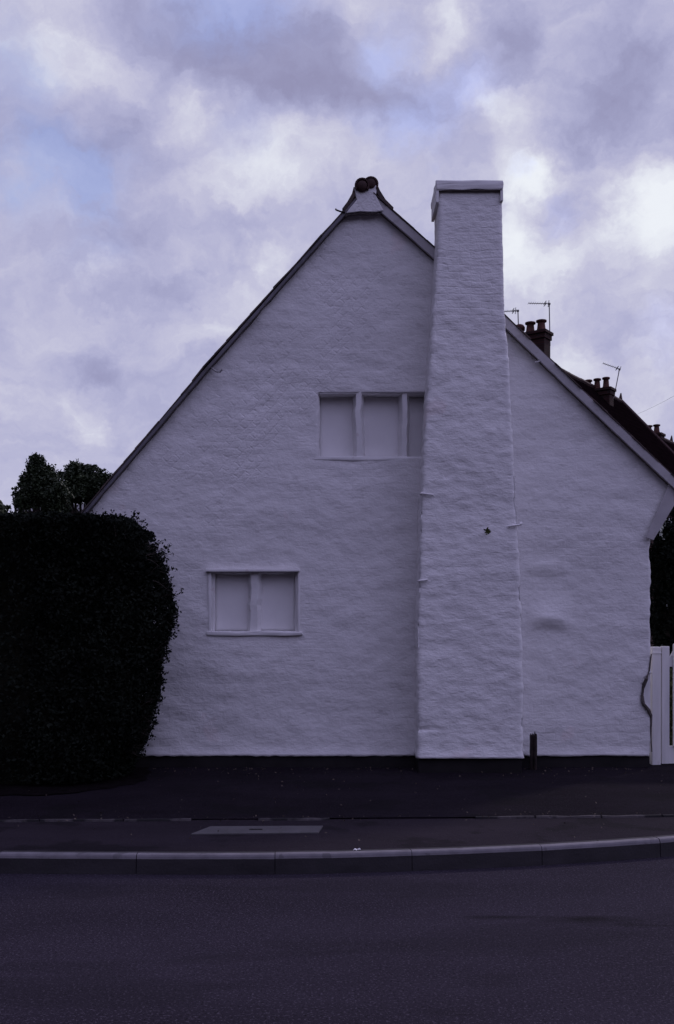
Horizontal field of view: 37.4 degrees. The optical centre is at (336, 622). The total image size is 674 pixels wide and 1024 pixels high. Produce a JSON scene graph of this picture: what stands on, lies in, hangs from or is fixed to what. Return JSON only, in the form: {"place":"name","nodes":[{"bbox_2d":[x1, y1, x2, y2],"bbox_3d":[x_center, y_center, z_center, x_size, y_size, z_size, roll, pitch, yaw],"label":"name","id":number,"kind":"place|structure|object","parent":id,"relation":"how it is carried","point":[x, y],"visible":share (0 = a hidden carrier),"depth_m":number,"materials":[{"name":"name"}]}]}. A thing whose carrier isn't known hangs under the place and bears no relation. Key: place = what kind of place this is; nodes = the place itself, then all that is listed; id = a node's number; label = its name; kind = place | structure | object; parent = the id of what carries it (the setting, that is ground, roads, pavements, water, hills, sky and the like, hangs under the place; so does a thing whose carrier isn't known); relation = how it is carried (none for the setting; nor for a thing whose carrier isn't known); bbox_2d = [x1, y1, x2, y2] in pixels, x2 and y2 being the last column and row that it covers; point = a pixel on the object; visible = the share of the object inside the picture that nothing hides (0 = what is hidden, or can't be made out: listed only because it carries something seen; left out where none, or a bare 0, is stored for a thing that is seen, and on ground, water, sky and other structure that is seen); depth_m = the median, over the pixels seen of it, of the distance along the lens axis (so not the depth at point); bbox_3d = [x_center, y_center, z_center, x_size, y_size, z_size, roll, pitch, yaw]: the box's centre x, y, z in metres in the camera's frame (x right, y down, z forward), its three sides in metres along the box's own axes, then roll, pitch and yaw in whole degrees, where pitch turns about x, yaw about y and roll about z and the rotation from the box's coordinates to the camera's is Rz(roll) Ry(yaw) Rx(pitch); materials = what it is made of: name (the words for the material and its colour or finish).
{"place":"outdoors","nodes":[
{"label":"outdoors","id":0,"kind":"place"},
{"bbox_2d":[0,856,673,1023],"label":"road","id":1,"kind":"structure","parent":0,"point":[585,943],"depth_m":5.31,"materials":[{"name":"grey asphalt"}]},
{"bbox_2d":[0,763,673,819],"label":"forecourt","id":2,"kind":"structure","parent":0,"point":[201,792],"depth_m":9.16,"materials":[{"name":"grey asphalt"}]},
{"bbox_2d":[0,500,47,515],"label":"garden shrub","id":3,"kind":"object","parent":2,"relation":"on","point":[3,507],"visible":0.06,"depth_m":13.43,"materials":[{"name":"green plant"}]},
{"bbox_2d":[0,767,151,794],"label":"soil","id":4,"kind":"structure","parent":2,"relation":"on","point":[136,775],"depth_m":9.61,"materials":[{"name":"brown soil"}]},
{"bbox_2d":[0,508,184,784],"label":"hedge","id":5,"kind":"object","parent":4,"relation":"on","point":[88,610],"visible":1,"depth_m":9.76,"materials":[{"name":"green plant"}]},
{"bbox_2d":[8,767,659,841],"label":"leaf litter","id":6,"kind":"object","parent":2,"relation":"on","point":[349,788],"visible":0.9,"depth_m":9.36,"materials":[{"name":"brown plant"}]},
{"bbox_2d":[81,176,673,772],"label":"cottage","id":7,"kind":"structure","parent":2,"relation":"on","point":[371,426],"depth_m":10.94,"materials":[{"name":"paint"}]},
{"bbox_2d":[205,569,302,635],"bbox_3d":[-0.905,-0.218,10.991,1.070,0.735,0.219,0,0,0],"label":"blocked window","id":8,"kind":"structure","parent":7,"relation":"in","point":[260,602],"depth_m":11.05,"materials":[{"name":"paint"}]},
{"bbox_2d":[314,392,423,460],"bbox_3d":[0.415,-2.158,11.044,1.342,0.788,0.233,0,0,0],"label":"blocked window","id":9,"kind":"structure","parent":7,"relation":"in","point":[359,426],"depth_m":11.11,"materials":[{"name":"paint"}]},
{"bbox_2d":[484,527,490,534],"bbox_3d":[1.565,-0.961,10.478,0.077,0.092,0.106,0,0,-24],"label":"weed","id":10,"kind":"object","parent":7,"relation":"attached to","point":[487,530],"visible":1,"depth_m":10.47,"materials":[{"name":"green plant"}]},
{"bbox_2d":[530,732,536,769],"bbox_3d":[2.132,1.407,10.796,0.078,0.438,0.086,0,0,0],"label":"post stub","id":11,"kind":"object","parent":2,"relation":"on","point":[533,751],"visible":0.89,"depth_m":10.77,"materials":[{"name":"metal"}]},
{"bbox_2d":[649,647,660,764],"bbox_3d":[3.569,0.948,11.170,0.107,1.347,0.110,0,0,0],"label":"gate post","id":12,"kind":"object","parent":2,"relation":"on","point":[655,704],"visible":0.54,"depth_m":11.12,"materials":[{"name":"paint"}]},
{"bbox_2d":[660,644,673,763],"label":"garden gate","id":13,"kind":"structure","parent":12,"relation":"attached to","point":[667,750],"depth_m":11.13,"materials":[{"name":"paint"}]},
{"bbox_2d":[0,816,673,851],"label":"pavement","id":14,"kind":"structure","parent":0,"point":[369,833],"depth_m":7.53,"materials":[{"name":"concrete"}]},
{"bbox_2d":[16,504,83,512],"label":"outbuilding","id":15,"kind":"structure","parent":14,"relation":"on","point":[77,508],"depth_m":27.00,"materials":[{"name":"brick"}]},
{"bbox_2d":[191,826,322,834],"bbox_3d":[-0.608,1.601,7.671,1.018,0.019,0.282,0,0,-3],"label":"access cover","id":16,"kind":"object","parent":14,"relation":"on","point":[230,830],"visible":1,"depth_m":7.62,"materials":[{"name":"metal"}]},
{"bbox_2d":[0,814,673,821],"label":"edging strip","id":17,"kind":"object","parent":14,"relation":"on","point":[298,819],"visible":1,"depth_m":8.06,"materials":[{"name":"concrete"}]},
{"bbox_2d":[0,0,673,513],"label":"sky","id":18,"kind":"structure","parent":0,"point":[164,164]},
{"label":"garden ground","id":19,"kind":"structure","parent":0,"visible":0},
{"bbox_2d":[11,452,73,514],"bbox_3d":[-6.477,-1.030,21.927,1.313,5.472,0.984,0,0,-23],"label":"broadleaf tree","id":20,"kind":"object","parent":19,"relation":"on","point":[42,487],"visible":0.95,"depth_m":21.84,"materials":[{"name":"green plant"}]},
{"bbox_2d":[56,458,112,513],"bbox_3d":[-5.590,-1.034,23.037,2.048,5.481,1.181,0,0,0],"label":"broadleaf tree","id":21,"kind":"object","parent":19,"relation":"on","point":[87,483],"visible":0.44,"depth_m":22.77,"materials":[{"name":"green plant"}]},
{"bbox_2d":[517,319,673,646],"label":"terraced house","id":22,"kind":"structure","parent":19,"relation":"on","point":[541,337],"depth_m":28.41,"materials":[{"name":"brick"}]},
{"bbox_2d":[504,307,518,323],"bbox_3d":[5.120,-8.774,29.200,0.453,0.929,0.300,0,0,0],"label":"tv aerial","id":23,"kind":"object","parent":22,"relation":"attached to","point":[515,310],"visible":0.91,"depth_m":29.19,"materials":[{"name":"metal"}]},
{"bbox_2d":[528,300,550,345],"bbox_3d":[5.877,-8.688,28.900,0.648,1.324,0.300,0,0,0],"label":"tv aerial","id":24,"kind":"object","parent":22,"relation":"attached to","point":[548,303],"visible":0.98,"depth_m":28.89,"materials":[{"name":"metal"}]},
{"bbox_2d":[570,373,673,474],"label":"terraced house","id":25,"kind":"structure","parent":19,"relation":"on","point":[636,427],"depth_m":32.48,"materials":[{"name":"brick"}]},
{"bbox_2d":[603,363,620,396],"bbox_3d":[9.196,-8.086,33.300,0.607,1.183,0.300,0,0,0],"label":"tv aerial","id":26,"kind":"object","parent":25,"relation":"attached to","point":[619,369],"visible":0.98,"depth_m":33.29,"materials":[{"name":"metal"}]},
{"bbox_2d":[648,424,673,450],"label":"terraced house","id":27,"kind":"structure","parent":19,"relation":"on","point":[668,442],"depth_m":37.60,"materials":[{"name":"brick"}]},
{"bbox_2d":[649,507,673,725],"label":"conifer bush","id":28,"kind":"object","parent":19,"relation":"on","point":[661,559],"visible":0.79,"depth_m":13.11,"materials":[{"name":"green plant"}]},
{"bbox_2d":[669,668,672,745],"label":"gate","id":29,"kind":"structure","parent":19,"relation":"on","point":[671,705],"depth_m":12.15,"materials":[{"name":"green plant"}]},
{"label":"ground","id":30,"kind":"structure","parent":0,"visible":0},
{"bbox_2d":[0,834,673,874],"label":"kerb","id":31,"kind":"structure","parent":30,"relation":"on","point":[269,862],"depth_m":6.90,"materials":[{"name":"concrete"}]}
]}

